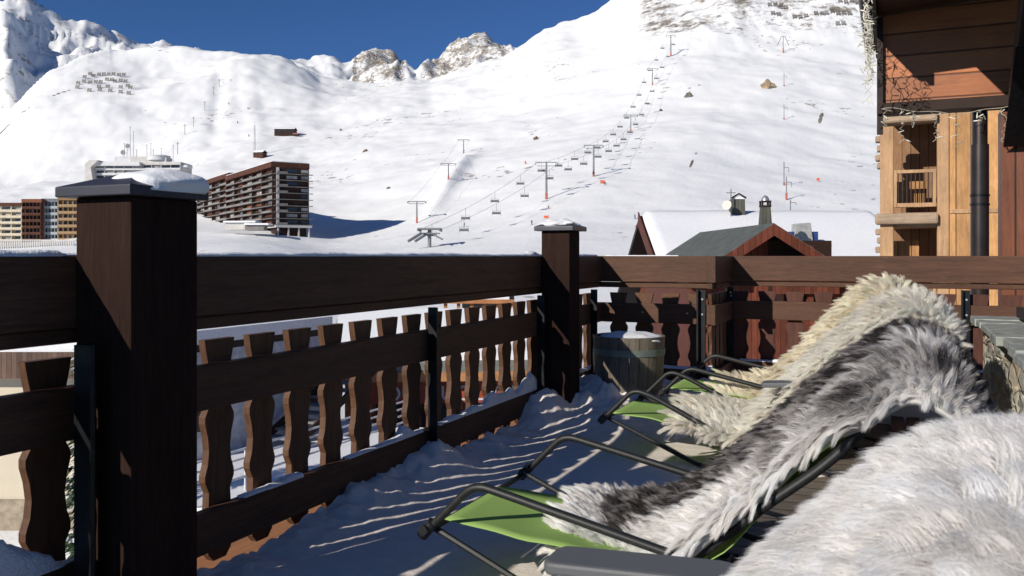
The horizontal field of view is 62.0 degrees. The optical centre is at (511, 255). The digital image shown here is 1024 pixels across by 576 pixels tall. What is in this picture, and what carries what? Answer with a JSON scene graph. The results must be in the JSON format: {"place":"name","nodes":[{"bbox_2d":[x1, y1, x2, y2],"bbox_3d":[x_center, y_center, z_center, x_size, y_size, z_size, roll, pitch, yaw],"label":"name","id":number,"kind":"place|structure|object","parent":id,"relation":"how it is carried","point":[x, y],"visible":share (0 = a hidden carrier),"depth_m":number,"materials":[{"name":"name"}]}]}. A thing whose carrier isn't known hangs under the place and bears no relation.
{"place":"outdoors","nodes":[
{"label":"outdoors","id":0,"kind":"place"},
{"bbox_2d":[0,0,609,69],"label":"sky","id":1,"kind":"structure","parent":0,"point":[418,31],"materials":[{"name":"blue"}]},
{"bbox_2d":[336,308,527,427],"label":"wooden shop","id":2,"kind":"structure","parent":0,"point":[345,319],"depth_m":24.64,"materials":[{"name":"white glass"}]},
{"bbox_2d":[376,404,403,424],"bbox_3d":[-3.351,5.200,24.552,1.100,1.900,0.062,0,0,-5],"label":"window","id":3,"kind":"structure","parent":2,"relation":"in","point":[398,406],"depth_m":24.53,"materials":[{"name":"black glass"}]},
{"bbox_2d":[422,403,446,427],"bbox_3d":[-2.056,5.200,24.669,1.100,1.900,0.062,0,0,-5],"label":"window","id":4,"kind":"structure","parent":2,"relation":"in","point":[444,410],"depth_m":24.61,"materials":[{"name":"black glass"}]},
{"bbox_2d":[0,0,879,558],"bbox_3d":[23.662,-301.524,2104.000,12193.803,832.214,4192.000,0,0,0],"label":"terrain","id":5,"kind":"structure","parent":0,"point":[486,106],"depth_m":692.52,"materials":[{"name":"white snow"}]},
{"bbox_2d":[0,202,23,242],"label":"apartment block","id":6,"kind":"structure","parent":5,"relation":"on","point":[11,228],"depth_m":400.76,"materials":[{"name":"beige concrete"}]},
{"bbox_2d":[21,199,46,241],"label":"apartment block","id":7,"kind":"structure","parent":5,"relation":"on","point":[33,218],"depth_m":398.86,"materials":[{"name":"brown concrete"}]},
{"bbox_2d":[0,343,76,530],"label":"cream house","id":8,"kind":"structure","parent":5,"relation":"on","point":[12,499],"depth_m":23.90,"materials":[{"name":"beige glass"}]},
{"bbox_2d":[0,240,76,248],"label":"balustrade","id":9,"kind":"object","parent":5,"relation":"on","point":[33,243],"visible":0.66,"depth_m":330.00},
{"bbox_2d":[41,198,59,239],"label":"apartment block","id":10,"kind":"structure","parent":5,"relation":"on","point":[51,227],"depth_m":401.63,"materials":[{"name":"white concrete"}]},
{"bbox_2d":[57,198,76,239],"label":"apartment block","id":11,"kind":"structure","parent":5,"relation":"on","point":[67,218],"depth_m":399.83,"materials":[{"name":"orange concrete"}]},
{"bbox_2d":[65,349,73,558],"bbox_3d":[-7.288,3.490,14.499,2.094,4.511,1.977,0,0,32],"label":"conifer","id":12,"kind":"object","parent":5,"relation":"on","point":[69,546],"visible":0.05,"depth_m":14.21,"materials":[{"name":"green plant"}]},
{"bbox_2d":[85,131,192,180],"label":"terminal building","id":13,"kind":"structure","parent":5,"relation":"on","point":[95,169],"depth_m":519.08,"materials":[{"name":"white concrete"}]},
{"bbox_2d":[223,221,260,229],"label":"lift hut","id":14,"kind":"object","parent":5,"relation":"on","point":[234,225],"visible":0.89,"depth_m":320.00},
{"bbox_2d":[197,161,312,237],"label":"apartment block","id":15,"kind":"structure","parent":5,"relation":"on","point":[275,194],"depth_m":337.97,"materials":[{"name":"brown"}]},
{"bbox_2d":[287,220,296,223],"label":"window","id":16,"kind":"structure","parent":15,"relation":"in","point":[288,221],"depth_m":332.97,"materials":[{"name":"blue glass"}]},
{"bbox_2d":[287,214,296,216],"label":"window","id":17,"kind":"structure","parent":15,"relation":"in","point":[288,215],"depth_m":332.85,"materials":[{"name":"glass"}]},
{"bbox_2d":[287,207,296,210],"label":"window","id":18,"kind":"structure","parent":15,"relation":"in","point":[289,209],"depth_m":332.85,"materials":[{"name":"blue glass"}]},
{"bbox_2d":[287,182,296,185],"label":"window","id":19,"kind":"structure","parent":15,"relation":"in","point":[289,183],"depth_m":332.97,"materials":[{"name":"blue glass"}]},
{"bbox_2d":[287,176,296,178],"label":"window","id":20,"kind":"structure","parent":15,"relation":"in","point":[288,177],"depth_m":332.85,"materials":[{"name":"glass"}]},
{"bbox_2d":[287,169,296,172],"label":"window","id":21,"kind":"structure","parent":15,"relation":"in","point":[289,170],"depth_m":332.73,"materials":[{"name":"blue glass"}]},
{"bbox_2d":[244,223,272,230],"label":"lift hut","id":22,"kind":"object","parent":5,"relation":"on","point":[255,226],"visible":1,"depth_m":318.00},
{"bbox_2d":[252,149,267,157],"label":"cabin","id":23,"kind":"object","parent":5,"relation":"on","point":[262,153],"visible":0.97,"depth_m":677.76,"materials":[{"name":"brown wood"}]},
{"bbox_2d":[274,127,296,135],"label":"mountain hut","id":24,"kind":"object","parent":5,"relation":"on","point":[284,131],"visible":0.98,"depth_m":768.46,"materials":[{"name":"brown wood"}]},
{"bbox_2d":[197,316,422,510],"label":"grey house","id":25,"kind":"structure","parent":5,"relation":"on","point":[238,431],"depth_m":19.35,"materials":[{"name":"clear glass"}]},
{"bbox_2d":[197,411,200,431],"bbox_3d":[-6.577,3.275,18.364,0.050,0.950,0.500,0,0,24],"label":"window","id":26,"kind":"structure","parent":25,"relation":"in","point":[198,413],"depth_m":18.14,"materials":[{"name":"glass"}]},
{"bbox_2d":[197,401,402,492],"bbox_3d":[-3.953,3.984,18.177,0.049,0.832,7.547,0,0,24],"label":"white railing","id":27,"kind":"object","parent":25,"relation":"on","point":[244,476],"visible":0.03,"depth_m":16.75,"materials":[{"name":"paint"}]},
{"bbox_2d":[309,385,317,401],"bbox_3d":[-5.102,3.275,21.648,0.062,0.950,0.500,0,0,24],"label":"window","id":28,"kind":"structure","parent":25,"relation":"in","point":[310,388],"depth_m":21.68,"materials":[{"name":"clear glass"}]},
{"bbox_2d":[272,372,376,440],"bbox_3d":[-4.600,3.550,20.832,1.050,1.600,3.420,0,0,24],"label":"outside stair","id":29,"kind":"object","parent":25,"relation":"on","point":[279,424],"visible":0.19,"depth_m":20.21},
{"bbox_2d":[407,201,426,222],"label":"chairlift pylon","id":30,"kind":"object","parent":5,"relation":"on","point":[416,203],"visible":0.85,"depth_m":357.53,"materials":[{"name":"metal"}]},
{"bbox_2d":[407,228,442,247],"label":"chairlift station","id":31,"kind":"object","parent":5,"relation":"on","point":[429,233],"visible":0.94,"depth_m":263.50,"materials":[{"name":"metal"}]},
{"bbox_2d":[440,163,455,179],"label":"chairlift pylon","id":32,"kind":"object","parent":5,"relation":"on","point":[448,165],"visible":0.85,"depth_m":427.92,"materials":[{"name":"metal"}]},
{"bbox_2d":[444,296,513,307],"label":"market canopy","id":33,"kind":"object","parent":5,"relation":"on","point":[481,303],"visible":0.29,"depth_m":50.00,"materials":[{"name":"fabric"}]},
{"bbox_2d":[535,162,557,199],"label":"chairlift pylon","id":34,"kind":"object","parent":5,"relation":"on","point":[546,194],"visible":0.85,"depth_m":347.63,"materials":[{"name":"metal"}]},
{"bbox_2d":[424,164,534,227],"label":"lift cable","id":35,"kind":"object","parent":34,"relation":"attached to","point":[480,200],"visible":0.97,"depth_m":302.38,"materials":[{"name":"metal"}]},
{"bbox_2d":[516,175,523,185],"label":"lift chair","id":36,"kind":"object","parent":35,"relation":"hanging from","point":[519,183],"visible":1,"depth_m":334.26,"materials":[{"name":"metal"}]},
{"bbox_2d":[441,164,556,229],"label":"lift cable","id":37,"kind":"object","parent":34,"relation":"attached to","point":[503,199],"visible":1,"depth_m":304.82,"materials":[{"name":"metal"}]},
{"bbox_2d":[459,227,468,232],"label":"lift chair","id":38,"kind":"object","parent":37,"relation":"hanging from","point":[463,229],"visible":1,"depth_m":278.33,"materials":[{"name":"metal"}]},
{"bbox_2d":[584,145,603,176],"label":"chairlift pylon","id":39,"kind":"object","parent":5,"relation":"on","point":[593,171],"visible":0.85,"depth_m":387.26,"materials":[{"name":"metal"}]},
{"bbox_2d":[666,35,675,55],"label":"chairlift pylon","id":40,"kind":"object","parent":5,"relation":"on","point":[670,37],"visible":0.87,"depth_m":745.39,"materials":[{"name":"metal"}]},
{"bbox_2d":[684,92,692,97],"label":"boulder","id":41,"kind":"object","parent":5,"relation":"on","point":[688,94],"visible":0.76,"depth_m":601.85,"materials":[{"name":"stone"}]},
{"bbox_2d":[618,210,879,365],"bbox_3d":[10.623,3.976,35.595,11.239,12.047,22.810,0,0,0],"label":"chalet","id":42,"kind":"object","parent":5,"relation":"on","point":[713,233],"visible":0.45,"depth_m":33.66,"materials":[{"name":"wood"}]},
{"bbox_2d":[722,189,735,215],"bbox_3d":[9.425,-2.229,37.007,0.406,1.350,0.548,0,0,37],"label":"satellite dish","id":43,"kind":"object","parent":42,"relation":"on","point":[727,204],"visible":0.94,"depth_m":36.93,"materials":[{"name":"metal"}]},
{"bbox_2d":[729,193,746,214],"bbox_3d":[9.930,-1.832,37.580,0.679,1.863,0.658,0,0,0],"label":"chimney","id":44,"kind":"object","parent":42,"relation":"on","point":[738,205],"visible":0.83,"depth_m":37.31,"materials":[{"name":"grey metal"}]},
{"bbox_2d":[758,195,771,224],"bbox_3d":[9.361,-1.249,31.500,0.503,1.991,0.503,0,0,0],"label":"chimney","id":45,"kind":"object","parent":42,"relation":"on","point":[765,217],"visible":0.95,"depth_m":31.33,"materials":[{"name":"metal"}]},
{"bbox_2d":[789,223,817,240],"bbox_3d":[11.380,-0.911,33.750,1.390,0.798,0.500,0,0,0],"label":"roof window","id":46,"kind":"structure","parent":42,"relation":"on","point":[802,231],"depth_m":33.50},
{"bbox_2d":[760,79,775,88],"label":"boulder","id":47,"kind":"object","parent":5,"relation":"on","point":[767,84],"visible":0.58,"depth_m":610.07,"materials":[{"name":"stone"}]},
{"bbox_2d":[777,36,788,52],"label":"splayed lift pylon","id":48,"kind":"object","parent":5,"relation":"on","point":[783,42],"visible":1,"depth_m":739.59,"materials":[{"name":"metal"}]},
{"bbox_2d":[785,177,791,199],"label":"drag lift pole","id":49,"kind":"object","parent":5,"relation":"on","point":[786,195],"visible":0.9,"depth_m":330.10,"materials":[{"name":"metal"}]},
{"bbox_2d":[875,110,999,326],"bbox_3d":[11.747,0.403,22.317,3.990,10.924,8.000,0,0,24],"label":"wooden chalet","id":50,"kind":"object","parent":5,"relation":"on","point":[924,194],"visible":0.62,"depth_m":19.64,"materials":[{"name":"brown wood"}]},
{"bbox_2d":[858,0,1023,305],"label":"terrace house","id":51,"kind":"structure","parent":0,"point":[951,56],"depth_m":7.44,"materials":[{"name":"brown wood"}]},
{"bbox_2d":[857,0,873,47],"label":"icicle lights","id":52,"kind":"object","parent":51,"relation":"hanging from","point":[866,24],"visible":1,"depth_m":6.67},
{"bbox_2d":[858,8,873,77],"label":"icicle lights","id":53,"kind":"object","parent":51,"relation":"hanging from","point":[869,45],"visible":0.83,"depth_m":7.01},
{"bbox_2d":[858,4,873,76],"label":"icicle lights","id":54,"kind":"object","parent":51,"relation":"hanging from","point":[868,50],"visible":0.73,"depth_m":6.94},
{"bbox_2d":[860,0,874,60],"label":"icicle lights","id":55,"kind":"object","parent":51,"relation":"hanging from","point":[867,28],"visible":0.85,"depth_m":6.83},
{"bbox_2d":[863,0,871,47],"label":"icicle lights","id":56,"kind":"object","parent":51,"relation":"hanging from","point":[867,24],"visible":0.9,"depth_m":6.75},
{"bbox_2d":[860,9,875,66],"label":"icicle lights","id":57,"kind":"object","parent":51,"relation":"hanging from","point":[867,35],"visible":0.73,"depth_m":7.10},
{"bbox_2d":[860,17,877,104],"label":"icicle lights","id":58,"kind":"object","parent":51,"relation":"hanging from","point":[869,68],"visible":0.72,"depth_m":7.36},
{"bbox_2d":[862,16,876,104],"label":"icicle lights","id":59,"kind":"object","parent":51,"relation":"hanging from","point":[868,72],"visible":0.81,"depth_m":7.18},
{"bbox_2d":[867,15,876,82],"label":"icicle lights","id":60,"kind":"object","parent":51,"relation":"hanging from","point":[868,48],"visible":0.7,"depth_m":7.27},
{"bbox_2d":[881,108,891,126],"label":"icicle lights","id":61,"kind":"object","parent":51,"relation":"hanging from","point":[885,116],"visible":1,"depth_m":7.59},
{"bbox_2d":[905,112,918,127],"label":"icicle lights","id":62,"kind":"object","parent":51,"relation":"hanging from","point":[912,117],"visible":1,"depth_m":7.48},
{"bbox_2d":[931,112,942,141],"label":"icicle lights","id":63,"kind":"object","parent":51,"relation":"hanging from","point":[937,128],"visible":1,"depth_m":7.42},
{"bbox_2d":[882,106,1007,114],"bbox_3d":[3.881,-1.269,7.336,1.301,0.101,0.006,0,0,24],"label":"light swag","id":64,"kind":"object","parent":51,"relation":"attached to","point":[944,112],"visible":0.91,"depth_m":7.39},
{"bbox_2d":[898,110,910,143],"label":"icicle lights","id":65,"kind":"object","parent":64,"relation":"hanging from","point":[901,127],"visible":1,"depth_m":7.54},
{"bbox_2d":[949,115,961,144],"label":"icicle lights","id":66,"kind":"object","parent":64,"relation":"hanging from","point":[956,128],"visible":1,"depth_m":7.36},
{"bbox_2d":[974,110,985,121],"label":"icicle lights","id":67,"kind":"object","parent":64,"relation":"hanging from","point":[977,116],"visible":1,"depth_m":7.29},
{"bbox_2d":[1000,109,1006,141],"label":"icicle lights","id":68,"kind":"object","parent":64,"relation":"hanging from","point":[1004,124],"visible":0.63,"depth_m":7.21},
{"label":"lower storey","id":69,"kind":"object","parent":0,"visible":0},
{"bbox_2d":[683,423,907,566],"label":"deck","id":70,"kind":"structure","parent":69,"relation":"on","point":[773,517],"depth_m":3.51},
{"bbox_2d":[55,171,208,575],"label":"corner post","id":71,"kind":"object","parent":70,"relation":"on","point":[137,282],"visible":0.95,"depth_m":2.17,"materials":[{"name":"brown wood"}]},
{"bbox_2d":[112,168,209,194],"bbox_3d":[-0.947,-0.199,2.255,0.222,0.065,0.226,0,0,32],"label":"snow cushion","id":72,"kind":"object","parent":71,"relation":"on","point":[162,179],"visible":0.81,"depth_m":2.19,"materials":[{"name":"white snow"}]},
{"bbox_2d":[0,256,601,575],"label":"balcony railing","id":73,"kind":"object","parent":70,"relation":"on","point":[47,413],"visible":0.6,"depth_m":3.02,"materials":[{"name":"brown wood"}]},
{"bbox_2d":[0,364,590,575],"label":"rail snow","id":74,"kind":"structure","parent":73,"relation":"on","point":[16,561],"depth_m":2.95,"materials":[{"name":"white snow"}]},
{"bbox_2d":[0,250,597,256],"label":"rail snow","id":75,"kind":"structure","parent":73,"relation":"on","point":[16,253],"depth_m":3.03,"materials":[{"name":"white snow"}]},
{"bbox_2d":[197,421,515,569],"bbox_3d":[-0.895,1.153,2.982,0.203,0.295,7.144,0,0,24],"label":"deck edge","id":76,"kind":"object","parent":70,"relation":"attached to","point":[246,545],"visible":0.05,"depth_m":2.97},
{"bbox_2d":[534,224,586,402],"bbox_3d":[0.295,0.388,5.157,0.248,1.224,0.248,0,0,24],"label":"corner post","id":77,"kind":"object","parent":70,"relation":"on","point":[560,267],"visible":0.77,"depth_m":5.07,"materials":[{"name":"brown wood"}]},
{"bbox_2d":[536,218,579,225],"bbox_3d":[0.283,-0.199,5.154,0.241,0.054,0.237,0,0,24],"label":"snow cushion","id":78,"kind":"object","parent":77,"relation":"on","point":[553,222],"visible":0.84,"depth_m":5.07,"materials":[{"name":"white snow"}]},
{"bbox_2d":[197,374,943,575],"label":"deck snow","id":79,"kind":"structure","parent":70,"relation":"on","point":[371,526],"depth_m":3.52,"materials":[{"name":"white snow"}]},
{"bbox_2d":[593,332,665,395],"bbox_3d":[0.740,0.751,5.380,0.453,0.502,0.453,0,0,0],"label":"barrel planter","id":80,"kind":"object","parent":70,"relation":"on","point":[623,365],"visible":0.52,"depth_m":5.19,"materials":[{"name":"wood"}]},
{"bbox_2d":[600,331,660,341],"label":"planter snow","id":81,"kind":"structure","parent":80,"relation":"in","point":[629,334],"depth_m":5.29,"materials":[{"name":"white snow"}]},
{"bbox_2d":[544,546,734,575],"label":"reclining lounger","id":82,"kind":"object","parent":70,"relation":"on","point":[572,561],"visible":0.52,"depth_m":1.37,"materials":[{"name":"black plastic"}]},
{"bbox_2d":[725,409,1023,575],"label":"sheepskin","id":83,"kind":"object","parent":82,"relation":"on","point":[944,497],"visible":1,"depth_m":0.76,"materials":[{"name":"white fur"}]},
{"bbox_2d":[417,424,876,575],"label":"reclining lounger","id":84,"kind":"object","parent":70,"relation":"on","point":[504,509],"visible":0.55,"depth_m":2.42,"materials":[{"name":"green fabric"}]},
{"bbox_2d":[537,317,999,575],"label":"sheepskin","id":85,"kind":"object","parent":84,"relation":"on","point":[871,380],"visible":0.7,"depth_m":2.14,"materials":[{"name":"grey fur"}]},
{"bbox_2d":[600,256,717,379],"bbox_3d":[1.001,0.500,6.039,0.882,1.000,0.151,0,0,24],"label":"balcony railing","id":86,"kind":"object","parent":70,"relation":"on","point":[644,312],"visible":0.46,"depth_m":6.03,"materials":[{"name":"brown wood"}]},
{"bbox_2d":[606,255,678,255],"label":"rail snow","id":87,"kind":"structure","parent":86,"relation":"on","point":[642,255],"depth_m":6.10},
{"bbox_2d":[664,365,712,370],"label":"rail snow","id":88,"kind":"structure","parent":86,"relation":"on","point":[709,368],"depth_m":5.97,"materials":[{"name":"snow"}]},
{"bbox_2d":[706,256,732,376],"bbox_3d":[1.502,0.485,6.147,0.070,0.970,0.712,0,0,24],"label":"balcony railing","id":89,"kind":"object","parent":70,"relation":"on","point":[719,270],"visible":0.77,"depth_m":6.05,"materials":[{"name":"brown wood"}]},
{"bbox_2d":[597,371,873,475],"bbox_3d":[1.179,0.634,4.227,1.361,0.728,0.787,0,0,25],"label":"reclining lounger","id":90,"kind":"object","parent":70,"relation":"on","point":[638,407],"visible":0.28,"depth_m":4.15,"materials":[{"name":"green fabric"}]},
{"bbox_2d":[655,282,979,449],"bbox_3d":[1.449,0.497,4.082,1.456,0.773,1.077,0,0,26],"label":"sheepskin","id":91,"kind":"object","parent":90,"relation":"on","point":[730,420],"visible":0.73,"depth_m":3.84,"materials":[{"name":"beige fur"}]},
{"bbox_2d":[657,354,898,443],"bbox_3d":[1.593,0.652,5.054,1.303,0.692,0.776,0,0,24],"label":"reclining lounger","id":92,"kind":"object","parent":70,"relation":"on","point":[683,384],"visible":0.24,"depth_m":4.97,"materials":[{"name":"black metal"}]},
{"bbox_2d":[702,271,924,401],"bbox_3d":[1.739,0.520,4.893,1.278,0.878,1.139,0,0,24],"label":"sheepskin","id":93,"kind":"object","parent":92,"relation":"on","point":[849,300],"visible":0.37,"depth_m":4.77,"materials":[{"name":"beige fur"}]},
{"bbox_2d":[726,256,1023,376],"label":"balcony railing","id":94,"kind":"object","parent":70,"relation":"on","point":[941,272],"visible":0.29,"depth_m":6.18,"materials":[{"name":"brown wood"}]},
{"bbox_2d":[740,358,982,372],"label":"rail snow","id":95,"kind":"structure","parent":94,"relation":"on","point":[775,360],"depth_m":6.38,"materials":[{"name":"white snow"}]},
{"bbox_2d":[891,416,942,435],"bbox_3d":[2.455,0.974,5.014,0.406,0.028,0.900,0,0,24],"label":"duckboard","id":96,"kind":"object","parent":70,"relation":"on","point":[897,423],"visible":0.13,"depth_m":4.88,"materials":[{"name":"brown wood"}]},
{"bbox_2d":[970,316,1023,416],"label":"stone wall","id":97,"kind":"structure","parent":70,"relation":"on","point":[1003,356],"depth_m":4.16,"materials":[{"name":"grey stone"}]},
{"bbox_2d":[1016,307,1023,319],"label":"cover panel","id":98,"kind":"object","parent":97,"relation":"on","point":[1020,312],"visible":1,"depth_m":4.56,"materials":[{"name":"grey"}]}
]}

